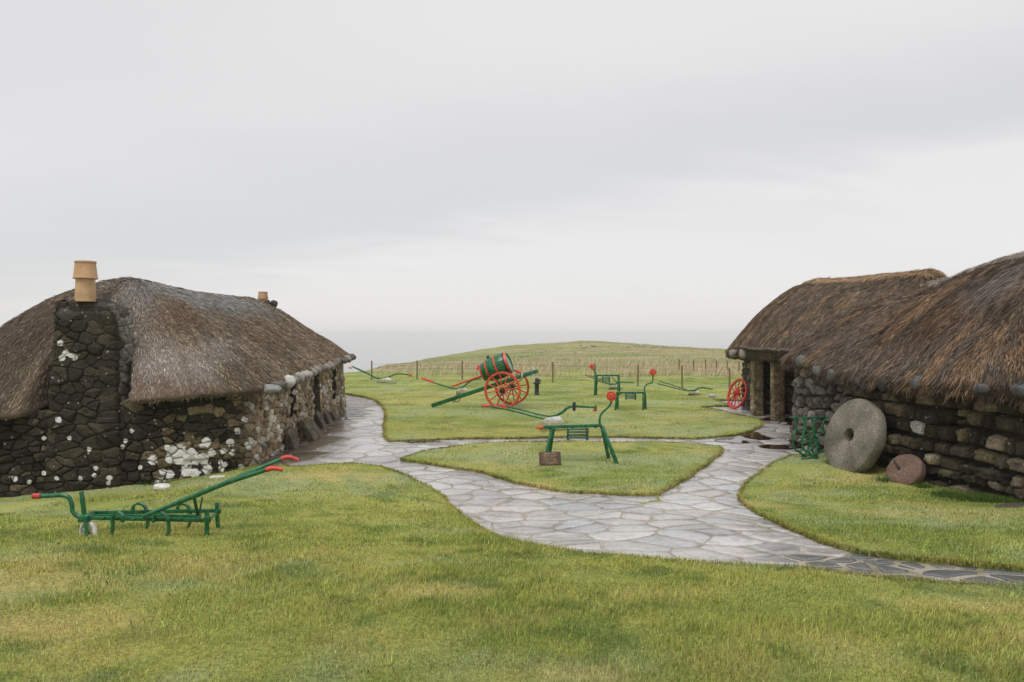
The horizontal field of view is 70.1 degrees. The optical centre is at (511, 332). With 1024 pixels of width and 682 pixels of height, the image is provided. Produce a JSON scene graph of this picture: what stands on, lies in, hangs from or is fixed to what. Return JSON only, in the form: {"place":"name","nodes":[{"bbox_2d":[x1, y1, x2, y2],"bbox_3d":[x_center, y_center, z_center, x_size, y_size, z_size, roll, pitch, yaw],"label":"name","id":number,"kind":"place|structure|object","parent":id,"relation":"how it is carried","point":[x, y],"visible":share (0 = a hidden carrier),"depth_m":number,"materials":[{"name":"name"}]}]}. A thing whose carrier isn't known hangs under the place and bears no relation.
{"place":"outdoors","nodes":[
{"label":"outdoors","id":0,"kind":"place"},
{"bbox_2d":[374,332,442,337],"bbox_3d":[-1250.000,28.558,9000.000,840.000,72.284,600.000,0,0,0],"label":"island","id":1,"kind":"structure","parent":0,"point":[402,335],"depth_m":8754.21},
{"bbox_2d":[0,341,955,512],"bbox_3d":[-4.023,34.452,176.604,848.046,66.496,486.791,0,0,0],"label":"ground","id":2,"kind":"structure","parent":0,"point":[19,506],"depth_m":67.40,"materials":[{"name":"green plant"}]},
{"bbox_2d":[0,260,348,497],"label":"thatched cottage","id":3,"kind":"structure","parent":2,"relation":"on","point":[116,382],"depth_m":12.76,"materials":[{"name":"plant"}]},
{"bbox_2d":[263,384,281,392],"bbox_3d":[-4.557,1.061,13.740,0.397,0.161,0.266,0,0,-41],"label":"weight stone","id":4,"kind":"object","parent":3,"relation":"on","point":[270,388],"visible":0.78,"depth_m":13.68,"materials":[{"name":"grey stone"}]},
{"bbox_2d":[271,381,283,388],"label":"weight stone","id":5,"kind":"object","parent":3,"relation":"attached to","point":[278,383],"visible":0.53,"depth_m":14.18,"materials":[{"name":"grey stone"}]},
{"bbox_2d":[280,380,286,388],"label":"weight stone","id":6,"kind":"object","parent":3,"relation":"attached to","point":[284,383],"visible":0.58,"depth_m":14.61,"materials":[{"name":"grey stone"}]},
{"bbox_2d":[284,375,295,387],"bbox_3d":[-4.642,1.023,15.184,0.281,0.283,0.319,0,0,0],"label":"weight stone","id":7,"kind":"object","parent":3,"relation":"attached to","point":[290,380],"visible":0.79,"depth_m":15.07,"materials":[{"name":"white stone"}]},
{"bbox_2d":[295,372,304,381],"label":"weight stone","id":8,"kind":"object","parent":3,"relation":"attached to","point":[300,376],"visible":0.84,"depth_m":16.08,"materials":[{"name":"grey stone"}]},
{"bbox_2d":[301,371,309,378],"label":"weight stone","id":9,"kind":"object","parent":3,"relation":"attached to","point":[306,374],"visible":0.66,"depth_m":16.58,"materials":[{"name":"grey stone"}]},
{"bbox_2d":[305,370,312,377],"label":"weight stone","id":10,"kind":"object","parent":3,"relation":"attached to","point":[310,373],"visible":0.61,"depth_m":16.95,"materials":[{"name":"grey stone"}]},
{"bbox_2d":[310,367,317,376],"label":"weight stone","id":11,"kind":"object","parent":3,"relation":"attached to","point":[314,371],"visible":0.63,"depth_m":17.47,"materials":[{"name":"grey stone"}]},
{"bbox_2d":[315,366,321,373],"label":"weight stone","id":12,"kind":"object","parent":3,"relation":"attached to","point":[318,369],"visible":0.66,"depth_m":17.90,"materials":[{"name":"grey stone"}]},
{"bbox_2d":[318,364,325,371],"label":"weight stone","id":13,"kind":"object","parent":3,"relation":"attached to","point":[322,367],"visible":0.59,"depth_m":18.38,"materials":[{"name":"grey stone"}]},
{"bbox_2d":[328,361,335,369],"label":"weight stone","id":14,"kind":"object","parent":3,"relation":"attached to","point":[332,365],"visible":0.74,"depth_m":19.68,"materials":[{"name":"grey stone"}]},
{"bbox_2d":[345,355,351,362],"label":"weight stone","id":15,"kind":"object","parent":3,"relation":"attached to","point":[348,358],"visible":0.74,"depth_m":22.31,"materials":[{"name":"grey stone"}]},
{"bbox_2d":[365,340,742,373],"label":"rough grass","id":16,"kind":"structure","parent":2,"relation":"on","point":[560,356],"depth_m":72.60,"materials":[{"name":"green plant"}]},
{"bbox_2d":[377,355,743,376],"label":"dry grass","id":17,"kind":"structure","parent":2,"relation":"on","point":[536,365],"depth_m":47.98,"materials":[{"name":"plant"}]},
{"bbox_2d":[724,266,946,419],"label":"thatched cottage","id":18,"kind":"structure","parent":2,"relation":"on","point":[772,333],"depth_m":20.66,"materials":[{"name":"plant"}]},
{"bbox_2d":[729,349,735,356],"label":"weight stone","id":19,"kind":"object","parent":18,"relation":"on","point":[732,352],"visible":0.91,"depth_m":23.52,"materials":[{"name":"grey stone"}]},
{"bbox_2d":[739,349,746,357],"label":"weight stone","id":20,"kind":"object","parent":18,"relation":"on","point":[742,353],"visible":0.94,"depth_m":22.27,"materials":[{"name":"grey stone"}]},
{"bbox_2d":[778,251,1023,499],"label":"thatched cottage","id":21,"kind":"structure","parent":2,"relation":"on","point":[958,334],"depth_m":12.19,"materials":[{"name":"plant"}]},
{"bbox_2d":[795,355,804,366],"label":"weight stone","id":22,"kind":"object","parent":21,"relation":"on","point":[799,360],"visible":0.8,"depth_m":15.35,"materials":[{"name":"grey stone"}]},
{"bbox_2d":[812,365,821,375],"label":"weight stone","id":23,"kind":"object","parent":21,"relation":"on","point":[815,371],"visible":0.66,"depth_m":14.66,"materials":[{"name":"grey stone"}]},
{"bbox_2d":[826,369,835,381],"bbox_3d":[6.260,0.838,14.238,0.212,0.255,0.247,0,0,0],"label":"weight stone","id":24,"kind":"object","parent":21,"relation":"on","point":[830,373],"visible":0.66,"depth_m":14.18,"materials":[{"name":"grey stone"}]},
{"bbox_2d":[850,363,865,386],"bbox_3d":[6.366,0.778,13.412,0.254,0.444,0.352,0,0,0],"label":"weight stone","id":25,"kind":"object","parent":21,"relation":"attached to","point":[854,379],"visible":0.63,"depth_m":13.37,"materials":[{"name":"stone"}]},
{"bbox_2d":[877,378,890,391],"bbox_3d":[6.457,0.905,12.621,0.239,0.248,0.280,0,0,0],"label":"weight stone","id":26,"kind":"object","parent":21,"relation":"on","point":[880,385],"visible":0.7,"depth_m":12.55,"materials":[{"name":"grey stone"}]},
{"bbox_2d":[910,361,922,390],"bbox_3d":[6.587,0.711,11.852,0.242,0.496,0.223,0,0,0],"label":"weight stone","id":27,"kind":"object","parent":21,"relation":"on","point":[914,383],"visible":0.69,"depth_m":11.80,"materials":[{"name":"stone"}]},
{"bbox_2d":[972,366,990,395],"bbox_3d":[6.799,0.704,10.541,0.243,0.435,0.330,0,0,0],"label":"weight stone","id":28,"kind":"object","parent":21,"relation":"on","point":[979,388],"visible":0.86,"depth_m":10.50,"materials":[{"name":"stone"}]},
{"bbox_2d":[1011,374,1023,398],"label":"weight stone","id":29,"kind":"object","parent":21,"relation":"on","point":[1017,390],"visible":0.99,"depth_m":9.86,"materials":[{"name":"stone"}]},
{"bbox_2d":[0,376,1023,681],"bbox_3d":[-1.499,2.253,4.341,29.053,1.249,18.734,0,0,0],"label":"lawn","id":30,"kind":"structure","parent":0,"point":[366,478],"depth_m":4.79,"materials":[{"name":"green plant"}]},
{"bbox_2d":[153,483,170,490],"bbox_3d":[-5.765,2.551,12.024,0.264,0.125,0.174,0,0,0],"label":"white stone","id":31,"kind":"object","parent":30,"relation":"on","point":[161,486],"visible":0.92,"depth_m":11.96,"materials":[{"name":"white stone"}]},
{"bbox_2d":[31,455,298,535],"bbox_3d":[-3.673,1.809,7.866,2.645,0.878,0.787,0,0,0],"label":"horse cultivator","id":32,"kind":"object","parent":30,"relation":"on","point":[145,514],"visible":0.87,"depth_m":7.61,"materials":[{"name":"green paint"}]},
{"bbox_2d":[209,475,224,478],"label":"white stone","id":33,"kind":"object","parent":30,"relation":"on","point":[215,476],"visible":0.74,"depth_m":12.39,"materials":[{"name":"white stone"}]},
{"bbox_2d":[136,474,1023,503],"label":"lush grass","id":34,"kind":"structure","parent":30,"relation":"on","point":[969,496],"depth_m":10.67,"materials":[{"name":"green plant"}]},
{"bbox_2d":[0,0,1023,332],"label":"sky","id":35,"kind":"structure","parent":0,"point":[362,166],"materials":[{"name":"white"}]},
{"bbox_2d":[318,333,739,372],"bbox_3d":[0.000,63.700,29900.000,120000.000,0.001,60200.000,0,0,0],"label":"sea","id":36,"kind":"structure","parent":0,"point":[366,349],"depth_m":5022.13,"materials":[{"name":"grey liquid"}]},
{"bbox_2d":[344,370,760,441],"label":"lawn","id":37,"kind":"structure","parent":0,"point":[429,409],"depth_m":24.09,"materials":[{"name":"green plant"}]},
{"bbox_2d":[348,365,411,383],"bbox_3d":[-6.368,2.060,35.452,3.057,0.864,0.854,0,0,0],"label":"plough","id":38,"kind":"object","parent":37,"relation":"on","point":[385,380],"visible":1,"depth_m":35.34,"materials":[{"name":"green paint"}]},
{"bbox_2d":[421,378,481,394],"bbox_3d":[-2.389,2.150,29.197,2.402,0.716,0.708,0,0,0],"label":"plough","id":39,"kind":"object","parent":37,"relation":"on","point":[460,390],"visible":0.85,"depth_m":29.03,"materials":[{"name":"green paint"}]},
{"bbox_2d":[431,352,537,408],"bbox_3d":[-0.894,1.572,24.094,3.555,1.824,1.739,0,0,0],"label":"barrel cart","id":40,"kind":"object","parent":37,"relation":"on","point":[496,367],"visible":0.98,"depth_m":23.68,"materials":[{"name":"orange paint"}]},
{"bbox_2d":[532,366,540,394],"bbox_3d":[0.961,1.893,28.476,0.347,1.152,0.301,0,0,0],"label":"hand pump","id":41,"kind":"object","parent":37,"relation":"on","point":[536,382],"visible":0.96,"depth_m":28.39,"materials":[{"name":"black paint"}]},
{"bbox_2d":[481,400,596,429],"bbox_3d":[0.673,2.048,18.140,2.840,0.746,0.811,0,0,0],"label":"plough","id":42,"kind":"object","parent":37,"relation":"on","point":[555,419],"visible":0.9,"depth_m":17.99,"materials":[{"name":"green paint"}]},
{"bbox_2d":[371,360,730,392],"bbox_3d":[1.475,2.102,35.276,18.775,1.333,3.421,0,0,31],"label":"wire fence","id":43,"kind":"object","parent":37,"relation":"on","point":[637,379],"visible":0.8,"depth_m":34.96,"materials":[{"name":"metal"}]},
{"bbox_2d":[589,364,620,395],"bbox_3d":[3.634,1.855,28.452,1.253,1.236,0.486,0,0,0],"label":"bench frame","id":44,"kind":"object","parent":37,"relation":"on","point":[591,366],"visible":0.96,"depth_m":28.26,"materials":[{"name":"green paint"}]},
{"bbox_2d":[585,374,633,388],"bbox_3d":[4.272,2.177,32.254,2.186,0.706,0.748,0,0,0],"label":"plough","id":45,"kind":"object","parent":37,"relation":"on","point":[614,386],"visible":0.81,"depth_m":32.10,"materials":[{"name":"green paint"}]},
{"bbox_2d":[614,369,655,409],"bbox_3d":[3.908,1.825,23.247,1.360,1.328,0.483,0,0,0],"label":"farm implement","id":46,"kind":"object","parent":37,"relation":"on","point":[652,373],"visible":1,"depth_m":23.06,"materials":[{"name":"green paint"}]},
{"bbox_2d":[657,381,712,394],"bbox_3d":[6.784,2.216,28.834,2.232,0.574,0.689,0,0,0],"label":"plough","id":47,"kind":"object","parent":37,"relation":"on","point":[694,392],"visible":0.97,"depth_m":28.70,"materials":[{"name":"green paint"}]},
{"bbox_2d":[678,359,742,372],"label":"wire fence","id":48,"kind":"object","parent":37,"relation":"on","point":[705,361],"visible":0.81,"depth_m":44.57,"materials":[{"name":"brown wood"}]},
{"bbox_2d":[402,441,720,495],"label":"lawn","id":49,"kind":"structure","parent":0,"point":[581,451],"depth_m":13.74,"materials":[{"name":"green plant"}]},
{"bbox_2d":[539,452,560,464],"bbox_3d":[0.696,2.368,13.399,0.406,0.349,0.126,0,0,0],"label":"information sign","id":50,"kind":"object","parent":49,"relation":"on","point":[549,458],"visible":0.99,"depth_m":13.38,"materials":[{"name":"brown wood"}]},
{"bbox_2d":[536,391,618,463],"bbox_3d":[1.216,1.795,13.867,1.542,1.350,0.786,0,0,0],"label":"farm implement","id":51,"kind":"object","parent":49,"relation":"on","point":[610,396],"visible":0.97,"depth_m":13.73,"materials":[{"name":"green paint"}]},
{"bbox_2d":[258,394,1023,584],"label":"path","id":52,"kind":"structure","parent":0,"point":[711,517],"depth_m":9.78,"materials":[{"name":"grey stone"}]},
{"bbox_2d":[283,426,299,449],"bbox_3d":[-4.787,2.309,15.781,0.334,0.520,0.298,0,0,6],"label":"stone slab","id":53,"kind":"object","parent":52,"relation":"on","point":[290,440],"depth_m":15.65,"materials":[{"name":"grey stone"}]},
{"bbox_2d":[298,419,318,440],"bbox_3d":[-4.758,2.306,17.076,0.418,0.559,0.337,0,0,6],"label":"stone slab","id":54,"kind":"object","parent":52,"relation":"on","point":[308,430],"depth_m":16.93,"materials":[{"name":"grey stone"}]},
{"bbox_2d":[309,419,323,437],"bbox_3d":[-4.730,2.331,17.597,0.363,0.468,0.347,0,0,0],"label":"stone slab","id":55,"kind":"object","parent":52,"relation":"on","point":[320,434],"depth_m":17.57,"materials":[{"name":"grey stone"}]},
{"bbox_2d":[315,411,326,427],"bbox_3d":[-5.094,2.315,19.355,0.326,0.492,0.308,0,0,0],"label":"stone slab","id":56,"kind":"object","parent":52,"relation":"on","point":[320,420],"depth_m":19.23,"materials":[{"name":"grey stone"}]},
{"bbox_2d":[323,407,332,423],"bbox_3d":[-5.129,2.291,20.147,0.333,0.532,0.339,0,0,0],"label":"stone slab","id":57,"kind":"object","parent":52,"relation":"on","point":[327,418],"depth_m":20.04,"materials":[{"name":"grey stone"}]},
{"bbox_2d":[330,407,338,419],"bbox_3d":[-5.193,2.370,21.123,0.319,0.397,0.352,0,0,0],"label":"stone slab","id":58,"kind":"object","parent":52,"relation":"on","point":[333,415],"depth_m":21.04,"materials":[{"name":"grey stone"}]},
{"bbox_2d":[406,441,458,445],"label":"puddle","id":59,"kind":"object","parent":52,"relation":"on","point":[433,443],"visible":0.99,"depth_m":16.34,"materials":[{"name":"liquid"}]},
{"bbox_2d":[254,392,1023,584],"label":"edge grass","id":60,"kind":"structure","parent":52,"relation":"on","point":[771,517],"depth_m":10.83,"materials":[{"name":"green plant"}]},
{"bbox_2d":[714,438,750,442],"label":"puddle","id":61,"kind":"object","parent":52,"relation":"on","point":[732,440],"visible":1,"depth_m":16.89,"materials":[{"name":"liquid"}]},
{"bbox_2d":[727,378,747,408],"bbox_3d":[7.385,2.012,23.943,0.358,0.997,1.030,0,0,-16],"label":"cart wheel","id":62,"kind":"object","parent":52,"relation":"on","point":[736,392],"visible":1,"depth_m":23.88,"materials":[{"name":"red paint"}]},
{"bbox_2d":[741,432,774,438],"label":"puddle","id":63,"kind":"object","parent":52,"relation":"on","point":[755,435],"visible":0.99,"depth_m":17.50,"materials":[{"name":"brown liquid"}]},
{"bbox_2d":[760,417,793,424],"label":"puddle","id":64,"kind":"object","parent":52,"relation":"on","point":[789,421],"visible":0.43,"depth_m":20.55,"materials":[{"name":"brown liquid"}]},
{"bbox_2d":[759,444,801,448],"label":"puddle","id":65,"kind":"object","parent":52,"relation":"on","point":[783,446],"visible":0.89,"depth_m":15.96,"materials":[{"name":"brown liquid"}]},
{"bbox_2d":[790,417,828,459],"bbox_3d":[5.853,2.099,14.297,0.708,0.923,0.320,0,0,0],"label":"iron scroll frame","id":66,"kind":"object","parent":52,"relation":"on","point":[811,442],"visible":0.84,"depth_m":14.28,"materials":[{"name":"green paint"}]},
{"bbox_2d":[740,453,1023,571],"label":"lawn","id":67,"kind":"structure","parent":0,"point":[802,469],"depth_m":9.83,"materials":[{"name":"green plant"}]},
{"bbox_2d":[824,398,886,472],"bbox_3d":[6.140,1.875,13.110,0.605,1.358,1.404,0,0,-10],"label":"millstone","id":68,"kind":"object","parent":67,"relation":"on","point":[855,438],"visible":0.94,"depth_m":12.90,"materials":[{"name":"grey stone"}]},
{"bbox_2d":[885,454,925,484],"bbox_3d":[6.495,2.307,12.063,0.468,0.569,0.635,0,0,-25],"label":"grindstone","id":69,"kind":"object","parent":67,"relation":"on","point":[906,469],"visible":0.91,"depth_m":11.97,"materials":[{"name":"red stone"}]},
{"bbox_2d":[994,503,1023,507],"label":"flat stone","id":70,"kind":"object","parent":67,"relation":"on","point":[1012,505],"visible":0.55,"depth_m":9.73,"materials":[{"name":"grey stone"}]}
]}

